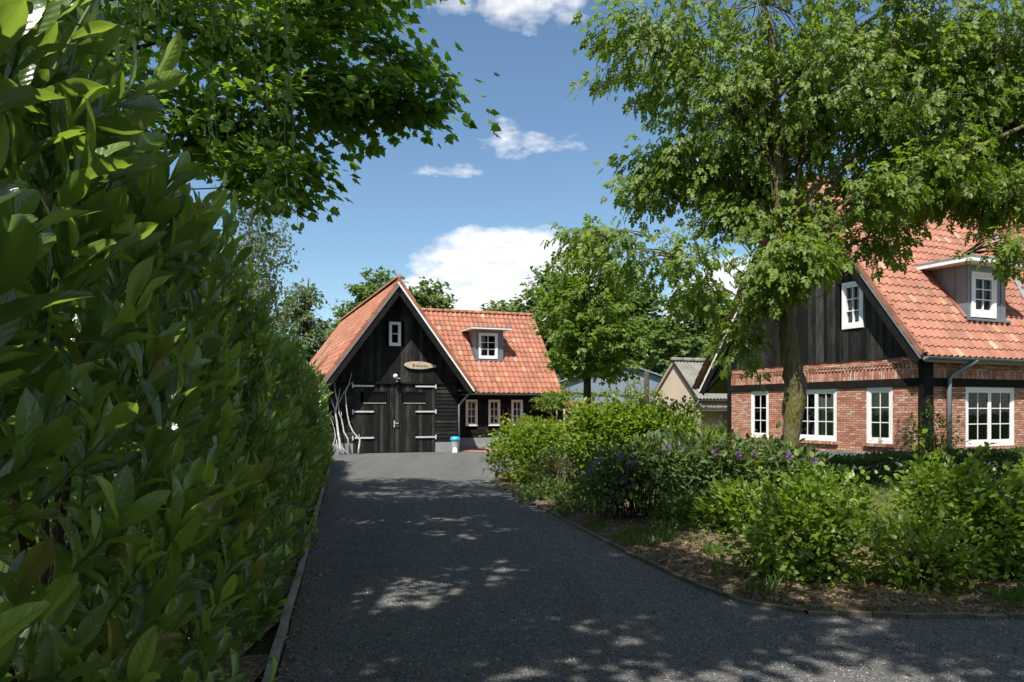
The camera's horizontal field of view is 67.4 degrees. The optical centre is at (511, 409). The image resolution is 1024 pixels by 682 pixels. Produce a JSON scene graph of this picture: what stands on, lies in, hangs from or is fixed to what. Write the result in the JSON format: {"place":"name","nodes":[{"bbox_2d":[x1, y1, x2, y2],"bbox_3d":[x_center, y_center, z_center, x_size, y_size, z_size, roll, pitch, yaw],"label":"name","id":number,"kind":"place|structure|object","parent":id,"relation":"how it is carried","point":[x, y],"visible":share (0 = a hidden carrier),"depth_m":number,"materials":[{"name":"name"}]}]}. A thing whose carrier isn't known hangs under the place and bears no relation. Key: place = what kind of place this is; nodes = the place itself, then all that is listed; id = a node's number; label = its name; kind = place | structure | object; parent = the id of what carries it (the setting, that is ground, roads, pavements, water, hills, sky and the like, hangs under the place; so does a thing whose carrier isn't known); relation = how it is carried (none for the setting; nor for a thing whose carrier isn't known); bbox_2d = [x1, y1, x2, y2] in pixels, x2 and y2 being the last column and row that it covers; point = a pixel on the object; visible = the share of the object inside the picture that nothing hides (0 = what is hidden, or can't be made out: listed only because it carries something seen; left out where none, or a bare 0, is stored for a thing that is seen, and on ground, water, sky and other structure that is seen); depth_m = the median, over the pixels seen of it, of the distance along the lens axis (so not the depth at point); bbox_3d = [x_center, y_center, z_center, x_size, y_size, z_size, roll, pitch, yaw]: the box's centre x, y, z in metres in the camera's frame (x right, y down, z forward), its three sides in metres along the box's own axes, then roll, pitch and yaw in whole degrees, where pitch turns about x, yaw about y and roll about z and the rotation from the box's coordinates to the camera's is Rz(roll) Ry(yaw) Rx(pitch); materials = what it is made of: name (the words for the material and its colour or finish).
{"place":"outdoors","nodes":[
{"label":"outdoors","id":0,"kind":"place"},
{"bbox_2d":[0,441,836,681],"bbox_3d":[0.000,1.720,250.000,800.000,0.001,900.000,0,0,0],"label":"ground","id":1,"kind":"structure","parent":0,"point":[264,646],"depth_m":5.89,"materials":[{"name":"brown soil"}]},
{"bbox_2d":[15,467,327,681],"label":"hedge bed","id":2,"kind":"object","parent":1,"relation":"on","point":[258,663],"visible":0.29,"depth_m":5.15,"materials":[{"name":"brown soil"}]},
{"bbox_2d":[0,0,335,681],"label":"laurel hedge","id":3,"kind":"object","parent":2,"relation":"on","point":[190,377],"visible":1,"depth_m":2.43,"materials":[{"name":"green plant"}]},
{"bbox_2d":[74,0,306,277],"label":"birch tree","id":4,"kind":"object","parent":1,"relation":"on","point":[149,14],"visible":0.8,"depth_m":6.01,"materials":[{"name":"green plant"}]},
{"bbox_2d":[0,0,501,546],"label":"maple tree","id":5,"kind":"object","parent":1,"relation":"on","point":[340,100],"visible":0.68,"depth_m":9.77,"materials":[{"name":"green plant"}]},
{"bbox_2d":[211,153,304,335],"bbox_3d":[-10.566,-4.498,30.898,4.307,12.406,3.546,0,0,-15],"label":"birch tree","id":6,"kind":"object","parent":1,"relation":"on","point":[250,242],"visible":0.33,"depth_m":30.96,"materials":[{"name":"green plant"}]},
{"bbox_2d":[262,464,331,681],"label":"kerb","id":7,"kind":"structure","parent":1,"relation":"on","point":[278,644],"depth_m":6.19,"materials":[{"name":"concrete"}]},
{"bbox_2d":[271,278,331,363],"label":"alder tree","id":8,"kind":"object","parent":1,"relation":"on","point":[312,332],"visible":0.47,"depth_m":44.49,"materials":[{"name":"green plant"}]},
{"bbox_2d":[314,266,421,346],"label":"oak tree","id":9,"kind":"object","parent":1,"relation":"on","point":[370,287],"visible":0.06,"depth_m":57.19,"materials":[{"name":"green plant"}]},
{"bbox_2d":[408,276,457,308],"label":"oak tree","id":10,"kind":"object","parent":1,"relation":"on","point":[424,294],"visible":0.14,"depth_m":60.18,"materials":[{"name":"green plant"}]},
{"bbox_2d":[309,274,561,453],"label":"barn","id":11,"kind":"structure","parent":1,"relation":"on","point":[479,377],"depth_m":30.59,"materials":[{"name":"black wood"}]},
{"bbox_2d":[352,383,398,452],"bbox_3d":[-5.286,0.337,29.730,1.795,2.665,0.136,0,0,-21],"label":"barn door","id":12,"kind":"structure","parent":11,"relation":"in","point":[374,418],"depth_m":29.74,"materials":[{"name":"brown wood"}]},
{"bbox_2d":[389,322,400,345],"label":"window","id":13,"kind":"structure","parent":11,"relation":"in","point":[390,323],"depth_m":29.99,"materials":[{"name":"white paint"}]},
{"bbox_2d":[395,384,436,451],"bbox_3d":[-3.801,0.337,30.307,1.660,2.665,0.100,0,0,-21],"label":"barn door","id":14,"kind":"structure","parent":11,"relation":"in","point":[415,430],"depth_m":30.31,"materials":[{"name":"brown wood"}]},
{"bbox_2d":[404,362,435,368],"bbox_3d":[-3.620,-1.732,30.314,1.305,0.305,0.062,0,0,-21],"label":"sign board","id":15,"kind":"object","parent":11,"relation":"attached to","point":[418,365],"visible":1,"depth_m":30.28,"materials":[{"name":"beige wood"}]},
{"bbox_2d":[466,400,477,425],"bbox_3d":[-1.808,0.150,33.815,0.540,1.160,0.243,0,0,-21],"label":"window","id":16,"kind":"structure","parent":11,"relation":"in","point":[474,403],"depth_m":33.79,"materials":[{"name":"white paint"}]},
{"bbox_2d":[488,400,499,425],"bbox_3d":[-0.805,0.150,34.149,0.550,1.160,0.157,0,0,-21],"label":"window","id":17,"kind":"structure","parent":11,"relation":"in","point":[489,401],"depth_m":34.12,"materials":[{"name":"white paint"}]},
{"bbox_2d":[511,400,522,424],"bbox_3d":[0.208,0.150,34.531,0.540,1.160,0.157,0,0,-21],"label":"window","id":18,"kind":"structure","parent":11,"relation":"in","point":[512,401],"depth_m":34.48,"materials":[{"name":"white paint"}]},
{"bbox_2d":[481,296,550,356],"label":"oak tree","id":19,"kind":"object","parent":1,"relation":"on","point":[503,307],"visible":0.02,"depth_m":71.47,"materials":[{"name":"green plant"}]},
{"bbox_2d":[507,263,608,380],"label":"oak tree","id":20,"kind":"object","parent":1,"relation":"on","point":[532,302],"visible":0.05,"depth_m":59.56,"materials":[{"name":"green plant"}]},
{"bbox_2d":[530,368,597,425],"bbox_3d":[2.342,-0.096,34.592,3.136,3.594,0.829,0,0,-4],"label":"pleached tree","id":21,"kind":"object","parent":1,"relation":"on","point":[564,390],"visible":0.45,"depth_m":34.57,"materials":[{"name":"green plant"}]},
{"bbox_2d":[528,215,654,407],"bbox_3d":[2.625,-2.515,26.580,3.992,8.430,4.249,0,0,-35],"label":"hornbeam tree","id":22,"kind":"object","parent":1,"relation":"on","point":[567,316],"visible":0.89,"depth_m":25.86,"materials":[{"name":"green plant"}]},
{"bbox_2d":[546,363,662,412],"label":"greenhouse","id":23,"kind":"structure","parent":1,"relation":"on","point":[654,379],"depth_m":55.02,"materials":[{"name":"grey glass"}]},
{"bbox_2d":[597,375,664,407],"bbox_3d":[5.355,-0.092,34.016,3.292,3.586,0.762,0,0,-4],"label":"pleached tree","id":24,"kind":"object","parent":1,"relation":"on","point":[632,392],"visible":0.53,"depth_m":33.95,"materials":[{"name":"green plant"}]},
{"bbox_2d":[593,277,674,371],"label":"oak tree","id":25,"kind":"object","parent":1,"relation":"on","point":[643,314],"visible":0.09,"depth_m":67.91,"materials":[{"name":"green plant"}]},
{"bbox_2d":[634,277,738,374],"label":"oak tree","id":26,"kind":"object","parent":1,"relation":"on","point":[681,340],"visible":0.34,"depth_m":63.35,"materials":[{"name":"green plant"}]},
{"bbox_2d":[693,419,726,442],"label":"spirea shrub","id":27,"kind":"object","parent":1,"relation":"on","point":[718,432],"visible":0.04,"depth_m":27.51,"materials":[{"name":"green plant"}]},
{"bbox_2d":[691,433,779,472],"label":"spirea shrub","id":28,"kind":"object","parent":1,"relation":"on","point":[738,442],"visible":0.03,"depth_m":20.67,"materials":[{"name":"green plant"}]},
{"bbox_2d":[490,479,1023,618],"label":"bed kerb","id":29,"kind":"structure","parent":1,"relation":"on","point":[862,613],"depth_m":6.48,"materials":[{"name":"concrete"}]},
{"bbox_2d":[491,470,1023,613],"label":"garden bed","id":30,"kind":"object","parent":1,"relation":"on","point":[820,605],"visible":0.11,"depth_m":7.32,"materials":[{"name":"brown soil"}]},
{"bbox_2d":[479,412,569,484],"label":"privet shrub","id":31,"kind":"object","parent":30,"relation":"on","point":[528,442],"visible":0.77,"depth_m":17.37,"materials":[{"name":"green plant"}]},
{"bbox_2d":[503,410,569,470],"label":"potentilla shrub","id":32,"kind":"object","parent":30,"relation":"on","point":[526,417],"visible":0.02,"depth_m":20.38,"materials":[{"name":"green plant"}]},
{"bbox_2d":[509,472,572,502],"bbox_3d":[0.574,1.463,14.278,1.305,0.622,1.339,0,0,0],"label":"cranesbill","id":33,"kind":"object","parent":30,"relation":"on","point":[548,485],"visible":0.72,"depth_m":14.19,"materials":[{"name":"green plant"}]},
{"bbox_2d":[521,448,581,486],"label":"bronze shrub","id":34,"kind":"object","parent":30,"relation":"on","point":[557,465],"visible":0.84,"depth_m":14.87,"materials":[{"name":"green plant"}]},
{"bbox_2d":[525,436,602,487],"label":"cotoneaster shrub","id":35,"kind":"object","parent":30,"relation":"on","point":[562,451],"visible":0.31,"depth_m":16.30,"materials":[{"name":"green plant"}]},
{"bbox_2d":[547,480,612,512],"bbox_3d":[1.157,1.436,12.693,1.185,0.688,1.201,0,0,0],"label":"cranesbill","id":36,"kind":"object","parent":30,"relation":"on","point":[561,502],"visible":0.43,"depth_m":12.55,"materials":[{"name":"green plant"}]},
{"bbox_2d":[553,389,648,485],"bbox_3d":[1.986,0.672,16.423,2.246,2.229,2.104,0,0,0],"label":"laurel shrub","id":37,"kind":"object","parent":30,"relation":"on","point":[583,433],"visible":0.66,"depth_m":16.07,"materials":[{"name":"green plant"}]},
{"bbox_2d":[549,428,710,519],"bbox_3d":[1.763,1.006,11.594,2.468,1.449,1.655,0,0,-17],"label":"rhododendron","id":38,"kind":"object","parent":30,"relation":"on","point":[642,467],"visible":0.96,"depth_m":11.46,"materials":[{"name":"green plant"}]},
{"bbox_2d":[602,394,707,480],"bbox_3d":[3.007,0.727,16.316,2.324,2.130,1.869,0,0,0],"label":"laurel shrub","id":39,"kind":"object","parent":30,"relation":"on","point":[655,420],"visible":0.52,"depth_m":16.01,"materials":[{"name":"green plant"}]},
{"bbox_2d":[636,485,732,529],"bbox_3d":[2.512,1.439,11.036,1.508,0.703,1.319,0,0,0],"label":"cranesbill","id":40,"kind":"object","parent":30,"relation":"on","point":[686,504],"visible":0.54,"depth_m":10.91,"materials":[{"name":"green plant"}]},
{"bbox_2d":[637,421,797,506],"bbox_3d":[3.191,0.986,12.920,2.823,1.621,2.248,0,0,-29],"label":"rhododendron","id":41,"kind":"object","parent":30,"relation":"on","point":[713,455],"visible":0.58,"depth_m":12.51,"materials":[{"name":"green plant"}]},
{"bbox_2d":[688,474,780,535],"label":"shrub","id":42,"kind":"object","parent":30,"relation":"on","point":[725,497],"visible":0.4,"depth_m":10.13,"materials":[{"name":"green plant"}]},
{"bbox_2d":[520,488,1023,606],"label":"grass tufts","id":43,"kind":"object","parent":30,"relation":"on","point":[654,535],"visible":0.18,"depth_m":8.94,"materials":[{"name":"green plant"}]},
{"bbox_2d":[714,420,839,504],"bbox_3d":[4.523,0.993,13.191,2.134,1.644,1.807,0,0,0],"label":"rhododendron","id":44,"kind":"object","parent":30,"relation":"on","point":[789,456],"visible":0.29,"depth_m":12.96,"materials":[{"name":"green plant"}]},
{"bbox_2d":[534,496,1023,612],"bbox_3d":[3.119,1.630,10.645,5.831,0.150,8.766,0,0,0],"label":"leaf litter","id":45,"kind":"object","parent":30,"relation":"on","point":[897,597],"visible":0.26,"depth_m":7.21,"materials":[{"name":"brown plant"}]},
{"bbox_2d":[540,0,1023,497],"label":"boxelder tree","id":46,"kind":"object","parent":30,"relation":"on","point":[967,162],"visible":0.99,"depth_m":13.81,"materials":[{"name":"green plant"}]},
{"bbox_2d":[709,449,901,592],"bbox_3d":[2.880,1.086,7.620,1.916,1.376,1.724,0,0,0],"label":"beech shrub","id":47,"kind":"object","parent":30,"relation":"on","point":[825,515],"visible":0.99,"depth_m":7.38,"materials":[{"name":"green plant"}]},
{"bbox_2d":[627,475,1023,599],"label":"ground cover","id":48,"kind":"object","parent":30,"relation":"on","point":[884,575],"visible":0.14,"depth_m":7.68,"materials":[{"name":"green plant"}]},
{"bbox_2d":[699,479,999,554],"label":"lawn grass","id":49,"kind":"structure","parent":30,"relation":"on","point":[880,498],"depth_m":13.87,"materials":[{"name":"green plant"}]},
{"bbox_2d":[813,446,1023,486],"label":"box hedge","id":50,"kind":"object","parent":30,"relation":"on","point":[866,460],"visible":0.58,"depth_m":17.45,"materials":[{"name":"green plant"}]},
{"bbox_2d":[842,494,1003,595],"bbox_3d":[3.789,1.264,7.198,1.316,0.996,1.350,0,0,-27],"label":"beech shrub","id":51,"kind":"object","parent":30,"relation":"on","point":[907,569],"visible":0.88,"depth_m":7.08,"materials":[{"name":"green plant"}]},
{"bbox_2d":[892,400,970,462],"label":"climbing rose","id":52,"kind":"object","parent":30,"relation":"on","point":[931,437],"visible":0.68,"depth_m":19.31,"materials":[{"name":"green plant"}]},
{"bbox_2d":[867,444,1010,540],"bbox_3d":[5.676,1.096,9.864,2.060,1.318,1.708,0,0,0],"label":"beech shrub","id":53,"kind":"object","parent":30,"relation":"on","point":[902,507],"visible":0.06,"depth_m":9.90,"materials":[{"name":"green plant"}]},
{"bbox_2d":[865,427,1023,581],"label":"beech shrub","id":54,"kind":"object","parent":30,"relation":"on","point":[1005,513],"visible":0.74,"depth_m":7.57,"materials":[{"name":"green plant"}]},
{"bbox_2d":[965,452,1023,558],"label":"beech shrub","id":55,"kind":"object","parent":30,"relation":"on","point":[1016,467],"visible":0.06,"depth_m":8.19,"materials":[{"name":"green plant"}]},
{"bbox_2d":[691,174,1023,471],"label":"brick house","id":56,"kind":"structure","parent":1,"relation":"on","point":[939,328],"depth_m":21.69,"materials":[{"name":"brick"}]},
{"bbox_2d":[751,391,768,440],"bbox_3d":[8.227,0.210,25.484,0.150,1.640,0.960,0,0,-24],"label":"window","id":57,"kind":"structure","parent":56,"relation":"in","point":[759,402],"depth_m":25.50,"materials":[{"name":"white paint"}]},
{"bbox_2d":[799,389,837,444],"bbox_3d":[9.262,0.210,23.318,0.236,1.640,1.720,0,0,-25],"label":"window","id":58,"kind":"structure","parent":56,"relation":"in","point":[822,439],"depth_m":23.19,"materials":[{"name":"white paint"}]},
{"bbox_2d":[842,281,865,329],"bbox_3d":[9.802,-2.990,22.026,0.152,1.340,0.740,0,0,-25],"label":"window","id":59,"kind":"structure","parent":56,"relation":"in","point":[846,325],"depth_m":22.02,"materials":[{"name":"white paint"}]},
{"bbox_2d":[863,387,894,446],"bbox_3d":[10.203,0.210,21.254,0.236,1.640,0.980,0,0,-25],"label":"window","id":60,"kind":"structure","parent":56,"relation":"in","point":[874,407],"depth_m":21.35,"materials":[{"name":"white paint"}]},
{"bbox_2d":[964,387,1017,449],"bbox_3d":[13.152,0.240,21.129,2.180,1.700,0.150,0,0,-24],"label":"window","id":61,"kind":"structure","parent":56,"relation":"in","point":[989,412],"depth_m":21.15,"materials":[{"name":"white paint"}]},
{"bbox_2d":[459,448,492,451],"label":"terrace","id":62,"kind":"structure","parent":0,"point":[474,449],"depth_m":32.33,"materials":[{"name":"red brick"}]},
{"bbox_2d":[76,0,1023,355],"label":"sky","id":63,"kind":"structure","parent":0,"point":[473,214],"materials":[{"name":"blue"}]},
{"bbox_2d":[542,397,594,440],"bbox_3d":[2.571,0.550,36.107,2.670,2.300,0.200,0,0,-3],"label":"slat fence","id":64,"kind":"object","parent":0,"point":[561,413],"visible":0.06,"depth_m":36.03,"materials":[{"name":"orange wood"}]},
{"bbox_2d":[542,392,609,431],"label":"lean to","id":65,"kind":"object","parent":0,"point":[576,406],"visible":0.06,"depth_m":40.53,"materials":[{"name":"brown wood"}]},
{"bbox_2d":[619,371,648,404],"bbox_3d":[5.943,-0.075,37.273,1.493,3.552,0.335,0,0,-6],"label":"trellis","id":66,"kind":"object","parent":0,"point":[646,379],"visible":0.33,"depth_m":37.24,"materials":[{"name":"grey wood"}]},
{"bbox_2d":[277,450,1023,681],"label":"driveway","id":67,"kind":"structure","parent":0,"point":[406,474],"depth_m":6.32,"materials":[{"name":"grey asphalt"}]},
{"bbox_2d":[260,486,335,681],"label":"kerb litter","id":68,"kind":"object","parent":67,"relation":"on","point":[295,633],"visible":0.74,"depth_m":6.75,"materials":[{"name":"brown plant"}]},
{"bbox_2d":[331,382,342,454],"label":"bare branch","id":69,"kind":"object","parent":67,"relation":"on","point":[338,435],"visible":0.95,"depth_m":28.88,"materials":[{"name":"white wood"}]},
{"bbox_2d":[338,386,349,453],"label":"bare branch","id":70,"kind":"object","parent":67,"relation":"on","point":[343,426],"visible":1,"depth_m":28.94,"materials":[{"name":"white wood"}]},
{"bbox_2d":[345,373,360,453],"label":"bare branch","id":71,"kind":"object","parent":67,"relation":"on","point":[359,439],"visible":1,"depth_m":29.07,"materials":[{"name":"white wood"}]},
{"bbox_2d":[450,436,459,452],"bbox_3d":[-2.247,1.383,30.452,0.410,0.625,0.443,0,0,-21],"label":"waste bin","id":72,"kind":"object","parent":67,"relation":"on","point":[455,441],"visible":1,"depth_m":30.32,"materials":[{"name":"grey plastic"}]},
{"bbox_2d":[531,390,570,435],"bbox_3d":[1.530,0.462,30.539,1.484,2.476,1.425,0,0,23],"label":"young tree","id":73,"kind":"object","parent":67,"relation":"on","point":[548,403],"visible":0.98,"depth_m":30.36,"materials":[{"name":"green plant"}]},
{"bbox_2d":[281,476,1023,681],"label":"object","id":74,"kind":"object","parent":67,"relation":"on","point":[569,672],"visible":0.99,"depth_m":5.71,"materials":[{"name":"brown plant"}]},
{"bbox_2d":[650,357,726,440],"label":"garden house","id":75,"kind":"structure","parent":0,"point":[678,378],"depth_m":32.76,"materials":[{"name":"beige paint"}]},
{"bbox_2d":[724,403,726,433],"bbox_3d":[9.478,0.675,32.951,0.880,2.010,0.068,0,0,-24],"label":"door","id":76,"kind":"structure","parent":75,"relation":"in","point":[725,412],"depth_m":32.76,"materials":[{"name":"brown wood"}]}
]}

